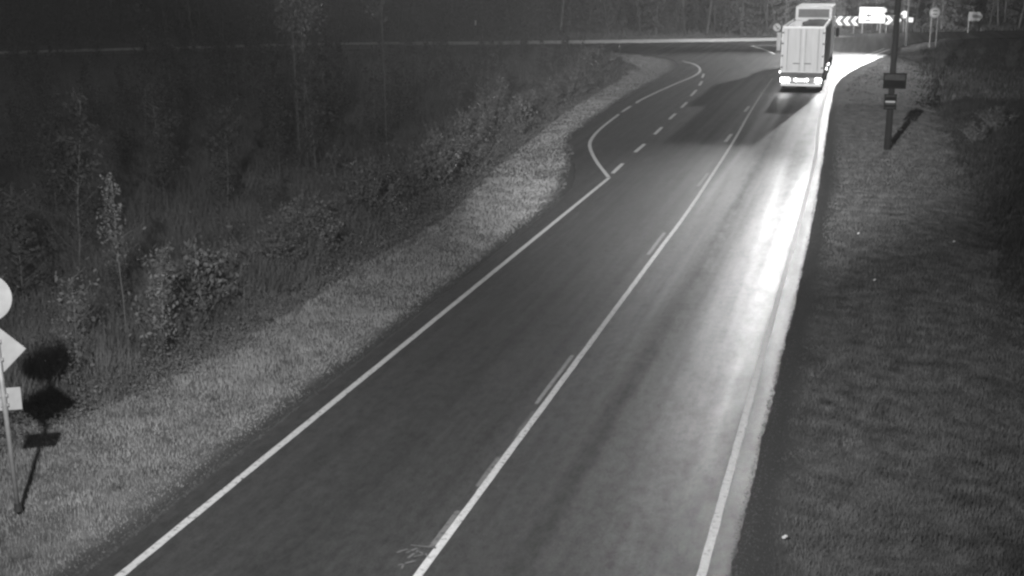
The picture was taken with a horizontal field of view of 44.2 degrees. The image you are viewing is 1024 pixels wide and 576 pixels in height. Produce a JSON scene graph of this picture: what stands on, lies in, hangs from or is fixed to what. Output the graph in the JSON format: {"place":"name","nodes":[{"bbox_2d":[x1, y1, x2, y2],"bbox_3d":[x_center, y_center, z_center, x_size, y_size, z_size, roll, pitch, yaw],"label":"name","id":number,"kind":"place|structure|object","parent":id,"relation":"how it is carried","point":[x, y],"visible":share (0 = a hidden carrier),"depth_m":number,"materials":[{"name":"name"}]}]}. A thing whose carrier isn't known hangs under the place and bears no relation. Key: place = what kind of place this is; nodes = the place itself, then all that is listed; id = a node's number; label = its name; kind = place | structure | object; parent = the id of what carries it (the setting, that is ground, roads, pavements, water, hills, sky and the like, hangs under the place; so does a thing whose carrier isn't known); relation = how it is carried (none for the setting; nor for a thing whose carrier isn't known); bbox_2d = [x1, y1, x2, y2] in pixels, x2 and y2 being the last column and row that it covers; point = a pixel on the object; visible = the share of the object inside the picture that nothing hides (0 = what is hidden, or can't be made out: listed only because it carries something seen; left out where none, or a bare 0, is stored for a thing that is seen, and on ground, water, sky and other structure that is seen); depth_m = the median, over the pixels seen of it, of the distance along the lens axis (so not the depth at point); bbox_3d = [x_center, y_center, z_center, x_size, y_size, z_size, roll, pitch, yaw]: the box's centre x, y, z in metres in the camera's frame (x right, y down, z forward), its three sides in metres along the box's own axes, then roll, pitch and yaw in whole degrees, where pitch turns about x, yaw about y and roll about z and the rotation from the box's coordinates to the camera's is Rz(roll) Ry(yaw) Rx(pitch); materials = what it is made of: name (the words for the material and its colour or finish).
{"place":"outdoors","nodes":[
{"label":"outdoors","id":0,"kind":"place"},
{"bbox_2d":[0,35,853,53],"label":"pale road shoulder","id":1,"kind":"object","parent":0,"point":[118,49],"visible":0.57,"depth_m":127.92},
{"bbox_2d":[47,104,877,575],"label":"gravel","id":2,"kind":"structure","parent":0,"point":[263,434],"depth_m":22.20,"materials":[{"name":"grey gravel"}]},
{"bbox_2d":[0,31,1023,575],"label":"road","id":3,"kind":"structure","parent":0,"point":[616,461],"depth_m":23.35,"materials":[{"name":"grey asphalt"}]},
{"bbox_2d":[115,177,609,575],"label":"edge line","id":4,"kind":"object","parent":3,"relation":"on","point":[138,560],"visible":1,"depth_m":21.59,"materials":[{"name":"paint"}]},
{"bbox_2d":[429,510,459,546],"bbox_3d":[-0.929,3.335,17.498,0.085,0.001,1.201,4,15,15],"label":"old dash","id":5,"kind":"object","parent":3,"relation":"on","point":[443,529],"visible":1,"depth_m":17.46,"materials":[{"name":"paint"}]},
{"bbox_2d":[475,457,500,486],"bbox_3d":[-0.362,2.834,19.457,0.087,0.001,1.201,4,15,15],"label":"old dash","id":6,"kind":"object","parent":3,"relation":"on","point":[487,472],"visible":1,"depth_m":19.46,"materials":[{"name":"paint"}]},
{"bbox_2d":[535,355,573,403],"bbox_3d":[0.820,1.706,23.864,0.088,0.001,3.000,4,15,15],"label":"old dash","id":7,"kind":"object","parent":3,"relation":"on","point":[547,388],"visible":1,"depth_m":23.72,"materials":[{"name":"paint"}]},
{"bbox_2d":[413,78,772,575],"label":"line","id":8,"kind":"object","parent":3,"relation":"on","point":[438,547],"visible":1,"depth_m":22.45,"materials":[{"name":"paint"}]},
{"bbox_2d":[588,114,619,176],"bbox_3d":[4.056,-6.626,56.420,1.215,0.001,20.406,1,14,6],"label":"bay edge line","id":9,"kind":"object","parent":3,"relation":"on","point":[606,174],"visible":1,"depth_m":53.81,"materials":[{"name":"paint"}]},
{"bbox_2d":[773,24,780,51],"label":"divider sign","id":10,"kind":"object","parent":3,"relation":"on","point":[776,27],"visible":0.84,"depth_m":114.20,"materials":[{"name":"metal"}]},
{"bbox_2d":[696,48,883,575],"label":"edge line","id":11,"kind":"object","parent":3,"relation":"on","point":[713,533],"visible":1,"depth_m":22.58,"materials":[{"name":"paint"}]},
{"bbox_2d":[779,3,838,89],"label":"truck","id":12,"kind":"object","parent":3,"relation":"on","point":[808,30],"visible":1,"depth_m":77.40,"materials":[{"name":"white paint"}]},
{"bbox_2d":[0,0,1023,575],"bbox_3d":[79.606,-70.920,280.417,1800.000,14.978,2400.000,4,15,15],"label":"ground","id":13,"kind":"structure","parent":0,"point":[564,180],"depth_m":24.86,"materials":[{"name":"grey plant"}]},
{"bbox_2d":[0,278,25,511],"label":"sign post","id":14,"kind":"object","parent":13,"relation":"on","point":[11,349],"visible":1,"depth_m":17.64,"materials":[{"name":"metal"}]},
{"bbox_2d":[0,177,80,309],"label":"young tree","id":15,"kind":"object","parent":13,"relation":"on","point":[21,219],"visible":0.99,"depth_m":27.89,"materials":[{"name":"grey plant"}]},
{"bbox_2d":[19,89,93,177],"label":"young tree","id":16,"kind":"object","parent":13,"relation":"on","point":[47,113],"visible":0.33,"depth_m":42.46,"materials":[{"name":"grey plant"}]},
{"bbox_2d":[26,121,104,222],"bbox_3d":[-12.900,-3.282,36.811,1.930,3.273,2.144,13,19,41],"label":"young tree","id":17,"kind":"object","parent":13,"relation":"on","point":[48,157],"visible":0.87,"depth_m":36.49,"materials":[{"name":"grey plant"}]},
{"bbox_2d":[23,96,109,204],"bbox_3d":[-13.458,-3.978,38.573,2.432,3.713,2.189,0,14,1],"label":"young tree","id":18,"kind":"object","parent":13,"relation":"on","point":[50,123],"visible":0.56,"depth_m":38.53,"materials":[{"name":"grey plant"}]},
{"bbox_2d":[24,86,116,275],"bbox_3d":[-10.658,-2.391,30.596,2.237,5.011,2.344,-9,17,-32],"label":"young tree","id":19,"kind":"object","parent":13,"relation":"on","point":[77,118],"visible":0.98,"depth_m":30.42,"materials":[{"name":"grey plant"}]},
{"bbox_2d":[43,332,107,389],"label":"sapling","id":20,"kind":"object","parent":13,"relation":"on","point":[62,353],"visible":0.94,"depth_m":22.98,"materials":[{"name":"grey plant"}]},
{"bbox_2d":[48,257,108,362],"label":"sapling","id":21,"kind":"object","parent":13,"relation":"on","point":[76,313],"visible":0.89,"depth_m":24.02,"materials":[{"name":"grey plant"}]},
{"bbox_2d":[70,59,110,143],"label":"young tree","id":22,"kind":"object","parent":13,"relation":"on","point":[84,66],"visible":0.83,"depth_m":53.69,"materials":[{"name":"grey plant"}]},
{"bbox_2d":[81,89,104,134],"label":"young tree","id":23,"kind":"object","parent":13,"relation":"on","point":[93,109],"visible":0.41,"depth_m":59.29,"materials":[{"name":"grey plant"}]},
{"bbox_2d":[93,172,145,337],"bbox_3d":[-8.069,-0.533,25.879,1.303,3.771,0.903,4,15,15],"label":"sapling","id":24,"kind":"object","parent":13,"relation":"on","point":[120,227],"visible":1,"depth_m":25.68,"materials":[{"name":"grey plant"}]},
{"bbox_2d":[96,243,142,314],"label":"young tree","id":25,"kind":"object","parent":13,"relation":"on","point":[112,263],"visible":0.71,"depth_m":27.77,"materials":[{"name":"grey plant"}]},
{"bbox_2d":[110,64,157,120],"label":"young tree","id":26,"kind":"object","parent":13,"relation":"on","point":[121,86],"visible":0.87,"depth_m":62.49,"materials":[{"name":"grey plant"}]},
{"bbox_2d":[110,27,170,147],"bbox_3d":[-15.213,-7.983,51.720,2.414,5.406,2.528,-11,18,-36],"label":"young tree","id":27,"kind":"object","parent":13,"relation":"on","point":[146,45],"visible":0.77,"depth_m":51.47,"materials":[{"name":"grey plant"}]},
{"bbox_2d":[124,238,189,361],"bbox_3d":[-7.107,0.337,24.723,1.325,2.624,1.353,4,15,15],"label":"sapling","id":28,"kind":"object","parent":13,"relation":"on","point":[157,327],"visible":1,"depth_m":24.66,"materials":[{"name":"grey plant"}]},
{"bbox_2d":[128,67,189,200],"bbox_3d":[-10.918,-4.563,39.214,1.791,4.563,2.402,-9,17,-32],"label":"young tree","id":29,"kind":"object","parent":13,"relation":"on","point":[158,129],"visible":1,"depth_m":39.15,"materials":[{"name":"grey plant"}]},
{"bbox_2d":[136,67,188,167],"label":"young tree","id":30,"kind":"object","parent":13,"relation":"on","point":[168,75],"visible":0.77,"depth_m":47.18,"materials":[{"name":"grey plant"}]},
{"bbox_2d":[149,233,250,328],"bbox_3d":[-6.802,-0.178,27.629,2.080,2.232,2.987,-3,15,-13],"label":"shrub","id":31,"kind":"object","parent":13,"relation":"on","point":[193,285],"visible":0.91,"depth_m":26.99,"materials":[{"name":"grey plant"}]},
{"bbox_2d":[189,84,225,164],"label":"young tree","id":32,"kind":"object","parent":13,"relation":"on","point":[211,124],"visible":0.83,"depth_m":46.36,"materials":[{"name":"grey plant"}]},
{"bbox_2d":[199,95,257,215],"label":"young tree","id":33,"kind":"object","parent":13,"relation":"on","point":[225,149],"visible":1,"depth_m":38.10,"materials":[{"name":"grey plant"}]},
{"bbox_2d":[210,240,260,295],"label":"shrub","id":34,"kind":"object","parent":13,"relation":"on","point":[226,260],"visible":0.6,"depth_m":29.57,"materials":[{"name":"grey plant"}]},
{"bbox_2d":[222,223,309,279],"bbox_3d":[-6.138,-0.939,31.576,2.192,1.664,1.630,-3,15,-11],"label":"shrub","id":35,"kind":"object","parent":13,"relation":"on","point":[277,246],"visible":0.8,"depth_m":31.53,"materials":[{"name":"grey plant"}]},
{"bbox_2d":[253,0,298,37],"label":"spruce tree","id":36,"kind":"object","parent":13,"relation":"on","point":[276,28],"visible":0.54,"depth_m":141.48,"materials":[{"name":"grey plant"}]},
{"bbox_2d":[255,159,296,222],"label":"young tree","id":37,"kind":"object","parent":13,"relation":"on","point":[264,165],"visible":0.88,"depth_m":36.34,"materials":[{"name":"grey plant"}]},
{"bbox_2d":[254,188,315,251],"bbox_3d":[-6.034,-1.549,33.483,1.678,1.885,2.258,-6,16,-23],"label":"shrub","id":38,"kind":"object","parent":13,"relation":"on","point":[288,227],"visible":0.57,"depth_m":33.21,"materials":[{"name":"grey plant"}]},
{"bbox_2d":[253,77,320,151],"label":"young tree","id":39,"kind":"object","parent":13,"relation":"on","point":[271,94],"visible":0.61,"depth_m":49.35,"materials":[{"name":"grey plant"}]},
{"bbox_2d":[257,102,318,173],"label":"young tree","id":40,"kind":"object","parent":13,"relation":"on","point":[275,128],"visible":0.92,"depth_m":44.76,"materials":[{"name":"grey plant"}]},
{"bbox_2d":[263,0,314,175],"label":"birch tree","id":41,"kind":"object","parent":13,"relation":"on","point":[289,21],"visible":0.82,"depth_m":44.64,"materials":[{"name":"grey plant"}]},
{"bbox_2d":[272,33,316,118],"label":"young tree","id":42,"kind":"object","parent":13,"relation":"on","point":[297,66],"visible":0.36,"depth_m":61.06,"materials":[{"name":"grey plant"}]},
{"bbox_2d":[278,0,331,185],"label":"birch tree","id":43,"kind":"object","parent":13,"relation":"on","point":[307,20],"visible":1,"depth_m":42.96,"materials":[{"name":"grey plant"}]},
{"bbox_2d":[0,64,620,451],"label":"brush","id":44,"kind":"object","parent":13,"relation":"on","point":[602,86],"visible":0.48,"depth_m":33.19,"materials":[{"name":"grey plant"}]},
{"bbox_2d":[280,185,345,256],"bbox_3d":[-5.460,-1.638,33.519,1.549,2.050,3.088,-7,16,-24],"label":"willow bush","id":45,"kind":"object","parent":13,"relation":"on","point":[332,231],"visible":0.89,"depth_m":33.24,"materials":[{"name":"grey plant"}]},
{"bbox_2d":[283,49,347,180],"bbox_3d":[-6.736,-5.678,43.232,2.022,4.980,2.117,-10,18,-35],"label":"young tree","id":46,"kind":"object","parent":13,"relation":"on","point":[303,70],"visible":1,"depth_m":43.14,"materials":[{"name":"grey plant"}]},
{"bbox_2d":[289,36,349,132],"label":"young tree","id":47,"kind":"object","parent":13,"relation":"on","point":[319,58],"visible":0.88,"depth_m":55.61,"materials":[{"name":"grey plant"}]},
{"bbox_2d":[0,40,642,455],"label":"tall weeds","id":48,"kind":"object","parent":13,"relation":"on","point":[140,206],"visible":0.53,"depth_m":40.14,"materials":[{"name":"grey plant"}]},
{"bbox_2d":[309,192,361,236],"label":"shrub","id":49,"kind":"object","parent":13,"relation":"on","point":[341,201],"visible":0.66,"depth_m":36.73,"materials":[{"name":"grey plant"}]},
{"bbox_2d":[326,146,397,211],"bbox_3d":[-4.819,-3.219,39.220,2.262,2.277,2.030,4,15,15],"label":"willow bush","id":50,"kind":"object","parent":13,"relation":"on","point":[359,173],"visible":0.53,"depth_m":39.13,"materials":[{"name":"grey plant"}]},
{"bbox_2d":[316,161,413,222],"bbox_3d":[-4.310,-2.862,38.016,2.172,2.218,2.923,4,15,17],"label":"shrub","id":51,"kind":"object","parent":13,"relation":"on","point":[374,198],"visible":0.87,"depth_m":38.12,"materials":[{"name":"grey plant"}]},
{"bbox_2d":[342,61,399,153],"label":"young tree","id":52,"kind":"object","parent":13,"relation":"on","point":[378,118],"visible":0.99,"depth_m":50.20,"materials":[{"name":"grey plant"}]},
{"bbox_2d":[352,0,389,154],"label":"birch tree","id":53,"kind":"object","parent":13,"relation":"on","point":[379,10],"visible":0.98,"depth_m":49.52,"materials":[{"name":"grey plant"}]},
{"bbox_2d":[371,0,396,30],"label":"spruce tree","id":54,"kind":"object","parent":13,"relation":"on","point":[384,8],"visible":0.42,"depth_m":152.72,"materials":[{"name":"grey plant"}]},
{"bbox_2d":[368,21,423,121],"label":"young tree","id":55,"kind":"object","parent":13,"relation":"on","point":[386,61],"visible":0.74,"depth_m":60.91,"materials":[{"name":"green plant"}]},
{"bbox_2d":[385,151,436,199],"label":"shrub","id":56,"kind":"object","parent":13,"relation":"on","point":[417,175],"visible":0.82,"depth_m":41.31,"materials":[{"name":"grey plant"}]},
{"bbox_2d":[386,130,460,173],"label":"shrub","id":57,"kind":"object","parent":13,"relation":"on","point":[443,143],"visible":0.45,"depth_m":45.66,"materials":[{"name":"grey plant"}]},
{"bbox_2d":[397,129,467,195],"bbox_3d":[-2.526,-4.232,42.904,2.508,2.561,3.374,-5,15,-17],"label":"shrub","id":58,"kind":"object","parent":13,"relation":"on","point":[438,172],"visible":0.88,"depth_m":42.99,"materials":[{"name":"grey plant"}]},
{"bbox_2d":[423,108,487,144],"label":"shrub","id":59,"kind":"object","parent":13,"relation":"on","point":[459,121],"visible":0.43,"depth_m":51.59,"materials":[{"name":"grey plant"}]},
{"bbox_2d":[445,78,471,124],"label":"young tree","id":60,"kind":"object","parent":13,"relation":"on","point":[456,102],"visible":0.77,"depth_m":58.12,"materials":[{"name":"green plant"}]},
{"bbox_2d":[429,105,490,159],"bbox_3d":[-1.994,-5.910,49.427,2.753,2.477,2.503,4,15,15],"label":"willow bush","id":61,"kind":"object","parent":13,"relation":"on","point":[466,133],"visible":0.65,"depth_m":49.25,"materials":[{"name":"grey plant"}]},
{"bbox_2d":[0,0,931,36],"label":"wood","id":62,"kind":"object","parent":13,"relation":"on","point":[623,18],"visible":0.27,"depth_m":156.17,"materials":[{"name":"grey plant"}]},
{"bbox_2d":[440,130,503,172],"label":"shrub","id":63,"kind":"object","parent":13,"relation":"on","point":[464,157],"visible":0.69,"depth_m":47.38,"materials":[{"name":"grey plant"}]},
{"bbox_2d":[471,71,490,107],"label":"young tree","id":64,"kind":"object","parent":13,"relation":"on","point":[478,76],"visible":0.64,"depth_m":61.96,"materials":[{"name":"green plant"}]},
{"bbox_2d":[461,108,517,146],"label":"shrub","id":65,"kind":"object","parent":13,"relation":"on","point":[486,130],"visible":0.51,"depth_m":53.21,"materials":[{"name":"grey plant"}]},
{"bbox_2d":[469,92,512,133],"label":"willow bush","id":66,"kind":"object","parent":13,"relation":"on","point":[482,110],"visible":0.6,"depth_m":55.90,"materials":[{"name":"grey plant"}]},
{"bbox_2d":[474,69,512,103],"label":"willow bush","id":67,"kind":"object","parent":13,"relation":"on","point":[500,84],"visible":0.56,"depth_m":66.06,"materials":[{"name":"grey plant"}]},
{"bbox_2d":[470,81,539,126],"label":"shrub","id":68,"kind":"object","parent":13,"relation":"on","point":[503,100],"visible":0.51,"depth_m":59.97,"materials":[{"name":"grey plant"}]},
{"bbox_2d":[0,111,1023,575],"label":"grass tufts","id":69,"kind":"object","parent":13,"relation":"on","point":[450,275],"visible":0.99,"depth_m":23.87,"materials":[{"name":"grey plant"}]},
{"bbox_2d":[492,93,539,135],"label":"shrub","id":70,"kind":"object","parent":13,"relation":"on","point":[521,125],"visible":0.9,"depth_m":57.19,"materials":[{"name":"grey plant"}]},
{"bbox_2d":[537,83,565,111],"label":"shrub","id":71,"kind":"object","parent":13,"relation":"on","point":[554,98],"visible":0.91,"depth_m":67.93,"materials":[{"name":"grey plant"}]},
{"bbox_2d":[544,0,567,26],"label":"spruce tree","id":72,"kind":"object","parent":13,"relation":"on","point":[555,3],"visible":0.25,"depth_m":158.95,"materials":[{"name":"grey plant"}]},
{"bbox_2d":[540,79,574,101],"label":"shrub","id":73,"kind":"object","parent":13,"relation":"on","point":[556,84],"visible":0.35,"depth_m":70.26,"materials":[{"name":"grey plant"}]},
{"bbox_2d":[555,24,574,65],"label":"young tree","id":74,"kind":"object","parent":13,"relation":"on","point":[563,41],"visible":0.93,"depth_m":92.64,"materials":[{"name":"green plant"}]},
{"bbox_2d":[540,61,597,97],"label":"shrub","id":75,"kind":"object","parent":13,"relation":"on","point":[573,83],"visible":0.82,"depth_m":73.92,"materials":[{"name":"grey plant"}]},
{"bbox_2d":[551,0,586,28],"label":"spruce tree","id":76,"kind":"object","parent":13,"relation":"on","point":[556,7],"visible":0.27,"depth_m":153.00,"materials":[{"name":"grey plant"}]},
{"bbox_2d":[553,0,587,32],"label":"spruce tree","id":77,"kind":"object","parent":13,"relation":"on","point":[570,4],"visible":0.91,"depth_m":147.37,"materials":[{"name":"grey plant"}]},
{"bbox_2d":[119,0,1023,43],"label":"forest undergrowth","id":78,"kind":"object","parent":13,"relation":"on","point":[697,34],"visible":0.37,"depth_m":146.30,"materials":[{"name":"grey plant"}]},
{"bbox_2d":[574,50,615,74],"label":"shrub","id":79,"kind":"object","parent":13,"relation":"on","point":[583,63],"visible":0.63,"depth_m":86.36,"materials":[{"name":"grey plant"}]},
{"bbox_2d":[580,42,623,70],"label":"shrub","id":80,"kind":"object","parent":13,"relation":"on","point":[597,54],"visible":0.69,"depth_m":91.32,"materials":[{"name":"grey plant"}]},
{"bbox_2d":[678,0,712,29],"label":"spruce tree","id":81,"kind":"object","parent":13,"relation":"on","point":[697,13],"visible":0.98,"depth_m":152.55,"materials":[{"name":"grey plant"}]},
{"bbox_2d":[702,0,745,31],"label":"spruce tree","id":82,"kind":"object","parent":13,"relation":"on","point":[726,2],"visible":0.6,"depth_m":150.48,"materials":[{"name":"grey plant"}]},
{"bbox_2d":[720,0,762,34],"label":"spruce tree","id":83,"kind":"object","parent":13,"relation":"on","point":[742,23],"visible":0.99,"depth_m":143.99,"materials":[{"name":"grey plant"}]},
{"bbox_2d":[747,0,777,22],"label":"spruce tree","id":84,"kind":"object","parent":13,"relation":"on","point":[761,8],"visible":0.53,"depth_m":166.49,"materials":[{"name":"grey plant"}]},
{"bbox_2d":[759,0,799,29],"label":"spruce tree","id":85,"kind":"object","parent":13,"relation":"on","point":[786,4],"visible":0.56,"depth_m":150.88,"materials":[{"name":"grey plant"}]},
{"bbox_2d":[820,0,851,32],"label":"spruce tree","id":86,"kind":"object","parent":13,"relation":"on","point":[838,7],"visible":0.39,"depth_m":148.07,"materials":[{"name":"grey plant"}]},
{"bbox_2d":[835,16,858,33],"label":"chevron board","id":87,"kind":"object","parent":13,"relation":"on","point":[846,20],"visible":0.64,"depth_m":146.30,"materials":[{"name":"metal"}]},
{"bbox_2d":[858,7,886,32],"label":"direction sign","id":88,"kind":"object","parent":13,"relation":"on","point":[871,14],"visible":1,"depth_m":145.98,"materials":[{"name":"metal"}]},
{"bbox_2d":[854,0,901,31],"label":"spruce tree","id":89,"kind":"object","parent":13,"relation":"on","point":[875,2],"visible":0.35,"depth_m":151.68,"materials":[{"name":"grey plant"}]},
{"bbox_2d":[884,0,900,150],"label":"utility pole","id":90,"kind":"object","parent":13,"relation":"on","point":[889,113],"visible":0.68,"depth_m":53.00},
{"bbox_2d":[883,94,896,109],"bbox_3d":[16.028,-7.894,53.387,0.520,0.650,0.127,4,15,15],"label":"sign plate","id":91,"kind":"object","parent":90,"relation":"attached to","point":[890,100],"visible":1,"depth_m":53.34,"materials":[{"name":"metal"}]},
{"bbox_2d":[883,73,906,88],"bbox_3d":[16.144,-8.739,53.138,0.940,0.650,0.127,4,15,15],"label":"sign plate","id":92,"kind":"object","parent":90,"relation":"attached to","point":[894,80],"visible":1,"depth_m":53.10,"materials":[{"name":"metal"}]},
{"bbox_2d":[887,0,921,30],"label":"spruce tree","id":93,"kind":"object","parent":13,"relation":"on","point":[904,2],"visible":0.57,"depth_m":153.54,"materials":[{"name":"grey plant"}]},
{"bbox_2d":[929,7,940,47],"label":"round sign","id":94,"kind":"object","parent":13,"relation":"on","point":[934,12],"visible":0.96,"depth_m":120.47,"materials":[{"name":"metal"}]},
{"bbox_2d":[917,0,964,29],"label":"spruce tree","id":95,"kind":"object","parent":13,"relation":"on","point":[943,17],"visible":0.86,"depth_m":155.18,"materials":[{"name":"grey plant"}]},
{"bbox_2d":[933,0,975,26],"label":"spruce tree","id":96,"kind":"object","parent":13,"relation":"on","point":[960,10],"visible":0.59,"depth_m":159.05,"materials":[{"name":"grey plant"}]},
{"bbox_2d":[907,37,1023,374],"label":"tall weeds","id":97,"kind":"object","parent":13,"relation":"on","point":[983,102],"visible":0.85,"depth_m":61.54,"materials":[{"name":"grey plant"}]},
{"bbox_2d":[956,120,989,142],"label":"bush","id":98,"kind":"object","parent":13,"relation":"on","point":[972,135],"visible":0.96,"depth_m":57.44,"materials":[{"name":"grey plant"}]},
{"bbox_2d":[967,12,982,32],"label":"arrow sign","id":99,"kind":"object","parent":13,"relation":"on","point":[975,16],"visible":1,"depth_m":144.39,"materials":[{"name":"metal"}]},
{"bbox_2d":[971,105,1018,130],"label":"bush","id":100,"kind":"object","parent":13,"relation":"on","point":[992,124],"visible":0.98,"depth_m":60.71,"materials":[{"name":"grey plant"}]},
{"bbox_2d":[981,0,1023,21],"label":"spruce tree","id":101,"kind":"object","parent":13,"relation":"on","point":[1004,6],"visible":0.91,"depth_m":169.34,"materials":[{"name":"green plant"}]},
{"bbox_2d":[404,39,781,44],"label":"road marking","id":102,"kind":"object","parent":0,"point":[624,42],"visible":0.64,"depth_m":127.86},
{"bbox_2d":[761,39,1023,575],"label":"verge grass","id":103,"kind":"structure","parent":0,"point":[862,407],"depth_m":24.99,"materials":[{"name":"grey plant"}]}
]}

